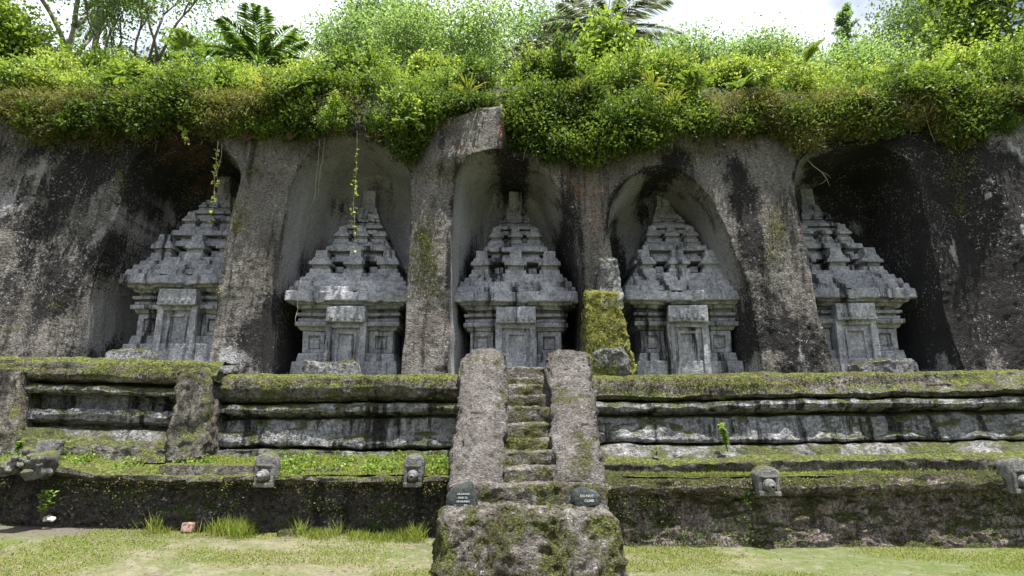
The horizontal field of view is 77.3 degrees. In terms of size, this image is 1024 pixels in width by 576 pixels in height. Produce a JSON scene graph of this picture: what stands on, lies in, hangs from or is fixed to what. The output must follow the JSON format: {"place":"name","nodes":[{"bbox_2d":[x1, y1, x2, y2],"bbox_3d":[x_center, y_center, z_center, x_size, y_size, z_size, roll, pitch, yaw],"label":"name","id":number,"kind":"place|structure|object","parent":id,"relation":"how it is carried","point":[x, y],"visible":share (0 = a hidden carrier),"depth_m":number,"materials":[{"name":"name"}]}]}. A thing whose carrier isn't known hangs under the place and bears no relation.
{"place":"outdoors","nodes":[
{"label":"outdoors","id":0,"kind":"place"},
{"bbox_2d":[0,106,1023,374],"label":"cliff","id":1,"kind":"structure","parent":0,"point":[78,234],"depth_m":13.57,"materials":[{"name":"stone"}]},
{"bbox_2d":[119,177,238,361],"bbox_3d":[-6.920,-0.488,14.536,2.534,4.710,2.360,0,-12,0],"label":"rock cut shrine","id":2,"kind":"object","parent":1,"relation":"in","point":[173,280],"visible":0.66,"depth_m":13.42,"materials":[{"name":"stone"}]},
{"bbox_2d":[151,289,203,359],"bbox_3d":[-6.918,1.021,14.174,0.846,1.600,2.307,0,-13,0],"label":"false door","id":3,"kind":"structure","parent":2,"relation":"in","point":[179,317],"depth_m":13.20,"materials":[{"name":"stone"}]},
{"bbox_2d":[380,73,615,175],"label":"draping creepers","id":4,"kind":"object","parent":1,"relation":"hanging from","point":[413,143],"visible":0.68,"depth_m":13.75,"materials":[{"name":"green plant"}]},
{"bbox_2d":[25,134,981,340],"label":"moss tufts","id":5,"kind":"object","parent":1,"relation":"attached to","point":[234,198],"visible":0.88,"depth_m":13.57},
{"bbox_2d":[0,66,1019,173],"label":"trailing stems","id":6,"kind":"object","parent":1,"relation":"hanging from","point":[550,128],"visible":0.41,"depth_m":13.84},
{"bbox_2d":[0,78,1023,162],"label":"hanging ferns","id":7,"kind":"object","parent":1,"relation":"hanging from","point":[240,102],"visible":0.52,"depth_m":13.80,"materials":[{"name":"plant"}]},
{"bbox_2d":[0,50,1023,164],"bbox_3d":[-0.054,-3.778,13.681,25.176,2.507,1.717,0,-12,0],"label":"hanging creepers","id":8,"kind":"object","parent":1,"relation":"hanging from","point":[693,119],"visible":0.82,"depth_m":13.70,"materials":[{"name":"green plant"}]},
{"bbox_2d":[0,475,1023,575],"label":"courtyard","id":9,"kind":"structure","parent":0,"point":[797,558],"depth_m":8.17,"materials":[{"name":"plant"}]},
{"bbox_2d":[0,460,448,537],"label":"retaining wall","id":10,"kind":"structure","parent":9,"relation":"on","point":[277,511],"depth_m":9.71,"materials":[{"name":"stone"}]},
{"bbox_2d":[0,447,60,480],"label":"carved spout","id":11,"kind":"object","parent":10,"relation":"attached to","point":[31,464],"visible":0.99,"depth_m":9.28,"materials":[{"name":"stone"}]},
{"bbox_2d":[1,471,447,531],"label":"wall ferns","id":12,"kind":"object","parent":10,"relation":"attached to","point":[220,499],"depth_m":9.63,"materials":[{"name":"green plant"}]},
{"bbox_2d":[253,452,280,487],"bbox_3d":[-3.730,2.746,9.677,0.326,0.513,0.435,0,-12,0],"label":"water spout","id":13,"kind":"object","parent":10,"relation":"attached to","point":[267,467],"visible":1,"depth_m":9.61,"materials":[{"name":"stone"}]},
{"bbox_2d":[403,453,424,487],"bbox_3d":[-1.486,2.751,9.673,0.314,0.502,0.437,0,-12,0],"label":"water spout","id":14,"kind":"object","parent":10,"relation":"attached to","point":[414,467],"visible":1,"depth_m":9.61,"materials":[{"name":"stone"}]},
{"bbox_2d":[0,456,939,477],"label":"ledge","id":15,"kind":"object","parent":10,"relation":"on","point":[361,462],"visible":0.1,"depth_m":10.30,"materials":[{"name":"plant"}]},
{"bbox_2d":[0,367,41,456],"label":"stone pier","id":16,"kind":"structure","parent":15,"relation":"on","point":[17,401],"depth_m":10.82,"materials":[{"name":"stone"}]},
{"bbox_2d":[0,356,240,462],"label":"retaining wall","id":17,"kind":"structure","parent":15,"relation":"on","point":[123,415],"depth_m":11.07,"materials":[{"name":"stone"}]},
{"bbox_2d":[104,347,162,359],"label":"stone slab","id":18,"kind":"structure","parent":17,"relation":"on","point":[128,353],"depth_m":12.38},
{"bbox_2d":[166,367,224,462],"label":"stone pier","id":19,"kind":"structure","parent":15,"relation":"on","point":[195,422],"depth_m":10.72,"materials":[{"name":"stone"}]},
{"bbox_2d":[158,462,254,475],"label":"stone slab","id":20,"kind":"structure","parent":15,"relation":"on","point":[171,468],"depth_m":9.78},
{"bbox_2d":[0,453,449,475],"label":"ledge grass","id":21,"kind":"structure","parent":15,"relation":"on","point":[70,455],"depth_m":10.38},
{"bbox_2d":[0,444,451,474],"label":"ledge weeds","id":22,"kind":"object","parent":15,"relation":"on","point":[431,468],"visible":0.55,"depth_m":10.23,"materials":[{"name":"green plant"}]},
{"bbox_2d":[216,373,458,457],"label":"retaining wall","id":23,"kind":"structure","parent":15,"relation":"on","point":[359,417],"depth_m":11.25,"materials":[{"name":"stone"}]},
{"bbox_2d":[300,359,361,374],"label":"stone slab","id":24,"kind":"structure","parent":23,"relation":"on","point":[345,366],"depth_m":12.25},
{"bbox_2d":[607,468,991,476],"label":"ledge grass","id":25,"kind":"structure","parent":15,"relation":"on","point":[748,473],"depth_m":10.04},
{"bbox_2d":[592,369,1023,458],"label":"retaining wall","id":26,"kind":"structure","parent":15,"relation":"on","point":[963,411],"depth_m":11.13,"materials":[{"name":"stone"}]},
{"bbox_2d":[0,359,1022,505],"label":"wall moss","id":27,"kind":"object","parent":26,"relation":"attached to","point":[633,377],"depth_m":11.09,"materials":[{"name":"plant"}]},
{"bbox_2d":[604,451,1023,472],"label":"stone kerb","id":28,"kind":"structure","parent":15,"relation":"on","point":[974,461],"depth_m":10.26,"materials":[{"name":"stone"}]},
{"bbox_2d":[132,508,429,546],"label":"tall grass","id":29,"kind":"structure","parent":9,"relation":"on","point":[233,530],"depth_m":9.26,"materials":[{"name":"plant"}]},
{"bbox_2d":[431,348,628,575],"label":"stone staircase","id":30,"kind":"structure","parent":9,"relation":"on","point":[526,457],"depth_m":8.50,"materials":[{"name":"stone"}]},
{"bbox_2d":[447,481,477,506],"bbox_3d":[-0.610,2.613,8.015,0.392,0.370,0.320,0,-12,0],"label":"sign stone","id":31,"kind":"object","parent":30,"relation":"on","point":[463,494],"visible":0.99,"depth_m":7.91,"materials":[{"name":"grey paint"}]},
{"bbox_2d":[570,487,599,507],"bbox_3d":[0.908,2.638,8.025,0.381,0.265,0.341,0,-12,0],"label":"sign stone","id":32,"kind":"object","parent":30,"relation":"on","point":[584,496],"visible":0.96,"depth_m":7.91,"materials":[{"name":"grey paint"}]},
{"bbox_2d":[605,470,1023,548],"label":"retaining wall","id":33,"kind":"structure","parent":9,"relation":"on","point":[954,515],"depth_m":9.55,"materials":[{"name":"grey stone"}]},
{"bbox_2d":[750,465,781,495],"bbox_3d":[3.789,2.861,9.493,0.366,0.429,0.432,0,-12,0],"label":"water spout","id":34,"kind":"object","parent":33,"relation":"attached to","point":[765,478],"visible":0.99,"depth_m":9.43,"materials":[{"name":"stone"}]},
{"bbox_2d":[607,484,1023,547],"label":"wall ferns","id":35,"kind":"object","parent":33,"relation":"attached to","point":[766,516],"depth_m":9.44,"materials":[{"name":"green plant"}]},
{"bbox_2d":[996,456,1023,493],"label":"water spout","id":36,"kind":"object","parent":33,"relation":"attached to","point":[1010,469],"visible":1,"depth_m":9.46,"materials":[{"name":"stone"}]},
{"bbox_2d":[9,0,1023,83],"label":"sky","id":37,"kind":"structure","parent":0,"point":[814,13],"materials":[{"name":"white"}]},
{"bbox_2d":[31,82,1022,131],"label":"hill","id":38,"kind":"structure","parent":0,"point":[362,127],"depth_m":14.85,"materials":[{"name":"plant"}]},
{"bbox_2d":[7,94,54,138],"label":"shrub","id":39,"kind":"object","parent":38,"relation":"on","point":[24,108],"visible":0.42,"depth_m":13.63,"materials":[{"name":"green plant"}]},
{"bbox_2d":[0,53,69,93],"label":"shrub","id":40,"kind":"object","parent":38,"relation":"on","point":[8,76],"visible":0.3,"depth_m":15.12,"materials":[{"name":"green plant"}]},
{"bbox_2d":[0,0,91,62],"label":"tree","id":41,"kind":"object","parent":38,"relation":"on","point":[17,29],"visible":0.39,"depth_m":20.39,"materials":[{"name":"green plant"}]},
{"bbox_2d":[6,56,100,93],"bbox_3d":[-10.730,-4.947,15.248,1.763,1.212,1.538,12,-25,-19],"label":"shrub","id":42,"kind":"object","parent":38,"relation":"on","point":[50,77],"visible":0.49,"depth_m":14.84,"materials":[{"name":"green plant"}]},
{"bbox_2d":[25,45,101,83],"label":"shrub","id":43,"kind":"object","parent":38,"relation":"on","point":[65,63],"visible":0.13,"depth_m":16.41,"materials":[{"name":"green plant"}]},
{"bbox_2d":[46,92,92,139],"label":"shrub","id":44,"kind":"object","parent":38,"relation":"on","point":[75,127],"visible":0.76,"depth_m":13.60,"materials":[{"name":"green plant"}]},
{"bbox_2d":[51,37,116,80],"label":"shrub","id":45,"kind":"object","parent":38,"relation":"on","point":[92,58],"visible":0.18,"depth_m":17.51,"materials":[{"name":"green plant"}]},
{"bbox_2d":[47,0,157,52],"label":"palm tree","id":46,"kind":"object","parent":38,"relation":"on","point":[101,38],"visible":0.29,"depth_m":26.84,"materials":[{"name":"plant"}]},
{"bbox_2d":[41,0,210,59],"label":"tree","id":47,"kind":"object","parent":38,"relation":"on","point":[107,11],"visible":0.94,"depth_m":20.35,"materials":[{"name":"green plant"}]},
{"bbox_2d":[100,59,154,88],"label":"fern","id":48,"kind":"object","parent":38,"relation":"on","point":[114,70],"visible":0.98,"depth_m":14.46,"materials":[{"name":"green plant"}]},
{"bbox_2d":[98,47,171,84],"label":"shrub","id":49,"kind":"object","parent":38,"relation":"on","point":[124,59],"visible":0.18,"depth_m":15.79,"materials":[{"name":"green plant"}]},
{"bbox_2d":[40,0,239,53],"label":"tree","id":50,"kind":"object","parent":38,"relation":"on","point":[75,26],"visible":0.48,"depth_m":24.31,"materials":[{"name":"green plant"}]},
{"bbox_2d":[119,18,225,68],"bbox_3d":[-12.334,-7.316,23.717,4.086,4.789,3.986,0,-12,0],"label":"bush","id":51,"kind":"object","parent":38,"relation":"on","point":[166,58],"visible":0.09,"depth_m":23.47,"materials":[{"name":"green plant"}]},
{"bbox_2d":[160,26,205,55],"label":"fern","id":52,"kind":"object","parent":38,"relation":"on","point":[176,39],"visible":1,"depth_m":15.27,"materials":[{"name":"green plant"}]},
{"bbox_2d":[131,0,253,65],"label":"tree","id":53,"kind":"object","parent":38,"relation":"on","point":[157,55],"visible":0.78,"depth_m":20.95,"materials":[{"name":"green plant"}]},
{"bbox_2d":[172,90,227,135],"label":"shrub","id":54,"kind":"object","parent":38,"relation":"on","point":[202,103],"visible":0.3,"depth_m":13.78,"materials":[{"name":"green plant"}]},
{"bbox_2d":[179,51,245,95],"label":"shrub","id":55,"kind":"object","parent":38,"relation":"on","point":[220,74],"visible":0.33,"depth_m":15.04,"materials":[{"name":"green plant"}]},
{"bbox_2d":[157,2,322,66],"bbox_3d":[-12.488,-9.293,31.251,8.819,9.752,8.348,0,-12,0],"label":"tree","id":56,"kind":"object","parent":38,"relation":"on","point":[210,37],"visible":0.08,"depth_m":30.18,"materials":[{"name":"green plant"}]},
{"bbox_2d":[214,108,273,141],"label":"shrub","id":57,"kind":"object","parent":38,"relation":"on","point":[260,131],"visible":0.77,"depth_m":13.86,"materials":[{"name":"green plant"}]},
{"bbox_2d":[198,2,311,69],"bbox_3d":[-8.854,-7.211,22.150,3.704,4.124,3.887,0,-12,0],"label":"palm tree","id":58,"kind":"object","parent":38,"relation":"on","point":[245,45],"visible":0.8,"depth_m":21.70,"materials":[{"name":"green plant"}]},
{"bbox_2d":[267,85,320,142],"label":"shrub","id":59,"kind":"object","parent":38,"relation":"on","point":[291,125],"visible":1,"depth_m":13.67,"materials":[{"name":"green plant"}]},
{"bbox_2d":[313,87,355,138],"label":"shrub","id":60,"kind":"object","parent":38,"relation":"on","point":[332,122],"visible":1,"depth_m":13.54,"materials":[{"name":"green plant"}]},
{"bbox_2d":[307,36,398,90],"bbox_3d":[-3.959,-5.381,15.895,2.277,1.845,1.622,2,-8,-5],"label":"shrub","id":61,"kind":"object","parent":38,"relation":"on","point":[340,57],"visible":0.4,"depth_m":15.66,"materials":[{"name":"green plant"}]},
{"bbox_2d":[294,0,456,71],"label":"tree","id":62,"kind":"object","parent":38,"relation":"on","point":[337,33],"visible":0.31,"depth_m":23.88,"materials":[{"name":"green plant"}]},
{"bbox_2d":[362,107,390,137],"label":"shrub","id":63,"kind":"object","parent":38,"relation":"on","point":[374,124],"visible":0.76,"depth_m":13.91,"materials":[{"name":"green plant"}]},
{"bbox_2d":[369,59,413,93],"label":"shrub","id":64,"kind":"object","parent":38,"relation":"on","point":[390,72],"visible":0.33,"depth_m":14.96,"materials":[{"name":"green plant"}]},
{"bbox_2d":[376,80,444,144],"bbox_3d":[-2.104,-3.780,13.961,1.819,1.406,1.296,2,-12,-30],"label":"shrub","id":65,"kind":"object","parent":38,"relation":"on","point":[405,124],"visible":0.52,"depth_m":13.68,"materials":[{"name":"green plant"}]},
{"bbox_2d":[397,46,460,82],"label":"shrub","id":66,"kind":"object","parent":38,"relation":"on","point":[419,60],"visible":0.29,"depth_m":16.78,"materials":[{"name":"green plant"}]},
{"bbox_2d":[407,59,471,94],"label":"shrub","id":67,"kind":"object","parent":38,"relation":"on","point":[443,77],"visible":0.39,"depth_m":15.05,"materials":[{"name":"green plant"}]},
{"bbox_2d":[342,0,547,74],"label":"tree","id":68,"kind":"object","parent":38,"relation":"on","point":[451,42],"visible":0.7,"depth_m":20.33,"materials":[{"name":"green plant"}]},
{"bbox_2d":[452,45,505,90],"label":"shrub","id":69,"kind":"object","parent":38,"relation":"on","point":[478,66],"visible":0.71,"depth_m":15.15,"materials":[{"name":"green plant"}]},
{"bbox_2d":[501,41,555,85],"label":"shrub","id":70,"kind":"object","parent":38,"relation":"on","point":[517,72],"visible":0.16,"depth_m":16.29,"materials":[{"name":"green plant"}]},
{"bbox_2d":[519,48,549,82],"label":"shrub","id":71,"kind":"object","parent":38,"relation":"on","point":[533,65],"visible":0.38,"depth_m":15.76,"materials":[{"name":"green plant"}]},
{"bbox_2d":[538,30,592,86],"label":"shrub","id":72,"kind":"object","parent":38,"relation":"on","point":[560,62],"visible":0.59,"depth_m":15.24,"materials":[{"name":"green plant"}]},
{"bbox_2d":[485,0,664,52],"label":"tree","id":73,"kind":"object","parent":38,"relation":"on","point":[531,35],"visible":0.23,"depth_m":27.99,"materials":[{"name":"green plant"}]},
{"bbox_2d":[556,0,647,70],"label":"leafy tree","id":74,"kind":"object","parent":38,"relation":"on","point":[597,40],"visible":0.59,"depth_m":18.18,"materials":[{"name":"green plant"}]},
{"bbox_2d":[532,0,685,52],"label":"palm tree","id":75,"kind":"object","parent":38,"relation":"on","point":[630,16],"visible":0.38,"depth_m":26.41,"materials":[{"name":"green plant"}]},
{"bbox_2d":[586,97,638,136],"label":"shrub","id":76,"kind":"object","parent":38,"relation":"on","point":[606,110],"visible":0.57,"depth_m":13.58,"materials":[{"name":"green plant"}]},
{"bbox_2d":[583,37,677,90],"bbox_3d":[2.801,-5.085,15.301,2.274,1.361,1.955,-5,-14,26],"label":"shrub","id":77,"kind":"object","parent":38,"relation":"on","point":[636,59],"visible":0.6,"depth_m":14.86,"materials":[{"name":"green plant"}]},
{"bbox_2d":[634,42,704,91],"bbox_3d":[3.757,-5.127,15.325,1.737,1.539,1.950,9,-3,26],"label":"shrub","id":78,"kind":"object","parent":38,"relation":"on","point":[675,63],"visible":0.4,"depth_m":14.85,"materials":[{"name":"green plant"}]},
{"bbox_2d":[636,13,752,69],"bbox_3d":[6.650,-7.118,23.123,4.968,4.762,6.057,-5,-13,20],"label":"tree","id":79,"kind":"object","parent":38,"relation":"on","point":[707,51],"visible":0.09,"depth_m":22.11,"materials":[{"name":"green plant"}]},
{"bbox_2d":[695,51,761,88],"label":"shrub","id":80,"kind":"object","parent":38,"relation":"on","point":[733,65],"visible":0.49,"depth_m":15.27,"materials":[{"name":"green plant"}]},
{"bbox_2d":[717,98,767,140],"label":"shrub","id":81,"kind":"object","parent":38,"relation":"on","point":[750,123],"visible":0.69,"depth_m":13.75,"materials":[{"name":"green plant"}]},
{"bbox_2d":[698,12,828,67],"bbox_3d":[9.128,-7.579,24.272,5.284,5.025,6.042,10,-16,-38],"label":"tree","id":82,"kind":"object","parent":38,"relation":"on","point":[758,47],"visible":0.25,"depth_m":23.02,"materials":[{"name":"green plant"}]},
{"bbox_2d":[742,37,819,85],"bbox_3d":[6.786,-5.611,16.495,2.287,1.464,1.488,-11,-16,40],"label":"shrub","id":83,"kind":"object","parent":38,"relation":"on","point":[776,66],"visible":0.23,"depth_m":16.04,"materials":[{"name":"green plant"}]},
{"bbox_2d":[766,64,825,94],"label":"shrub","id":84,"kind":"object","parent":38,"relation":"on","point":[807,78],"visible":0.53,"depth_m":15.33,"materials":[{"name":"green plant"}]},
{"bbox_2d":[772,26,887,71],"bbox_3d":[10.050,-6.557,21.213,4.555,3.233,4.686,0,-12,0],"label":"tree","id":85,"kind":"object","parent":38,"relation":"on","point":[831,51],"visible":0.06,"depth_m":20.51,"materials":[{"name":"green plant"}]},
{"bbox_2d":[827,1,870,53],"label":"conifer","id":86,"kind":"object","parent":38,"relation":"on","point":[843,17],"visible":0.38,"depth_m":21.89,"materials":[{"name":"green plant"}]},
{"bbox_2d":[822,61,879,95],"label":"shrub","id":87,"kind":"object","parent":38,"relation":"on","point":[861,76],"visible":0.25,"depth_m":15.56,"materials":[{"name":"green plant"}]},
{"bbox_2d":[833,90,882,145],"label":"shrub","id":88,"kind":"object","parent":38,"relation":"on","point":[857,133],"visible":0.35,"depth_m":13.76,"materials":[{"name":"green plant"}]},
{"bbox_2d":[799,13,939,71],"bbox_3d":[11.275,-6.645,20.415,4.270,3.744,4.064,7,-14,-30],"label":"tree","id":89,"kind":"object","parent":38,"relation":"on","point":[876,52],"visible":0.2,"depth_m":20.00,"materials":[{"name":"green plant"}]},
{"bbox_2d":[818,0,1023,62],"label":"tree","id":90,"kind":"object","parent":38,"relation":"on","point":[908,14],"visible":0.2,"depth_m":26.39,"materials":[{"name":"green plant"}]},
{"bbox_2d":[923,88,977,140],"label":"shrub","id":91,"kind":"object","parent":38,"relation":"on","point":[949,109],"visible":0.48,"depth_m":13.66,"materials":[{"name":"green plant"}]},
{"bbox_2d":[881,0,1022,69],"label":"tree","id":92,"kind":"object","parent":38,"relation":"on","point":[936,44],"visible":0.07,"depth_m":19.87,"materials":[{"name":"green plant"}]},
{"bbox_2d":[930,33,993,80],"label":"shrub","id":93,"kind":"object","parent":38,"relation":"on","point":[945,49],"visible":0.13,"depth_m":15.24,"materials":[{"name":"green plant"}]},
{"bbox_2d":[912,0,1023,54],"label":"tree","id":94,"kind":"object","parent":38,"relation":"on","point":[971,9],"visible":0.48,"depth_m":20.21,"materials":[{"name":"green plant"}]},
{"bbox_2d":[935,24,1023,91],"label":"shrub","id":95,"kind":"object","parent":38,"relation":"on","point":[1015,59],"visible":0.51,"depth_m":14.70,"materials":[{"name":"green plant"}]},
{"bbox_2d":[997,106,1023,136],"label":"shrub","id":96,"kind":"object","parent":38,"relation":"on","point":[1010,122],"visible":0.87,"depth_m":13.80,"materials":[{"name":"green plant"}]},
{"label":"terrace floor","id":97,"kind":"structure","parent":0,"visible":0},
{"bbox_2d":[285,191,406,374],"bbox_3d":[-3.424,-0.136,14.458,2.618,4.712,2.359,0,-12,0],"label":"rock cut shrine","id":98,"kind":"object","parent":97,"relation":"on","point":[351,303],"visible":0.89,"depth_m":13.38,"materials":[{"name":"stone"}]},
{"bbox_2d":[322,306,368,374],"bbox_3d":[-3.419,1.375,14.098,0.870,1.604,2.308,0,-13,0],"label":"false door","id":99,"kind":"structure","parent":98,"relation":"in","point":[346,335],"depth_m":13.13,"materials":[{"name":"stone"}]},
{"bbox_2d":[454,191,577,366],"bbox_3d":[0.081,-0.119,14.449,2.618,4.710,2.362,0,-12,0],"label":"rock cut shrine","id":100,"kind":"object","parent":97,"relation":"on","point":[516,297],"visible":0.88,"depth_m":13.39,"materials":[{"name":"stone"}]},
{"bbox_2d":[495,306,536,366],"bbox_3d":[0.080,1.392,14.087,0.871,1.602,2.309,0,-13,0],"label":"false door","id":101,"kind":"structure","parent":100,"relation":"in","point":[515,327],"depth_m":13.12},
{"bbox_2d":[579,290,637,375],"bbox_3d":[1.852,0.950,12.728,1.120,1.864,1.048,0,-12,0],"label":"rock hump","id":102,"kind":"object","parent":97,"relation":"on","point":[617,325],"visible":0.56,"depth_m":12.36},
{"bbox_2d":[583,288,632,369],"bbox_3d":[1.834,0.789,12.328,0.913,1.652,0.385,0,-12,0],"label":"pillar moss","id":103,"kind":"object","parent":102,"relation":"on","point":[609,312],"visible":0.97,"depth_m":12.39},
{"bbox_2d":[596,257,623,308],"bbox_3d":[1.950,-0.034,13.007,0.540,1.112,0.774,0,-12,0],"label":"standing stone","id":104,"kind":"object","parent":102,"relation":"on","point":[608,278],"visible":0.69,"depth_m":12.76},
{"bbox_2d":[591,345,629,375],"bbox_3d":[1.831,1.446,12.327,0.863,0.779,0.571,-2,-13,9],"label":"boulder","id":105,"kind":"object","parent":97,"relation":"on","point":[606,353],"visible":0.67,"depth_m":12.11,"materials":[{"name":"grey stone"}]},
{"bbox_2d":[622,195,743,374],"bbox_3d":[3.621,-0.147,14.456,2.605,4.708,2.356,0,-12,0],"label":"rock cut shrine","id":106,"kind":"object","parent":97,"relation":"on","point":[681,298],"visible":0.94,"depth_m":13.37,"materials":[{"name":"stone"}]},
{"bbox_2d":[664,305,711,374],"bbox_3d":[3.620,1.364,14.096,0.865,1.602,2.307,0,-13,0],"label":"false door","id":107,"kind":"structure","parent":106,"relation":"in","point":[687,338],"depth_m":13.12,"materials":[{"name":"stone"}]},
{"bbox_2d":[796,189,917,371],"bbox_3d":[7.077,-0.193,14.470,2.622,4.708,2.351,0,-12,0],"label":"rock cut shrine","id":108,"kind":"object","parent":97,"relation":"on","point":[861,294],"visible":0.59,"depth_m":13.39,"materials":[{"name":"stone"}]},
{"bbox_2d":[828,303,880,371],"bbox_3d":[7.079,1.317,14.110,0.871,1.604,2.303,0,-13,0],"label":"false door","id":109,"kind":"structure","parent":108,"relation":"in","point":[853,330],"depth_m":13.14,"materials":[{"name":"stone"}]},
{"bbox_2d":[847,358,919,372],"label":"stone slab","id":110,"kind":"structure","parent":97,"relation":"on","point":[895,365],"depth_m":12.26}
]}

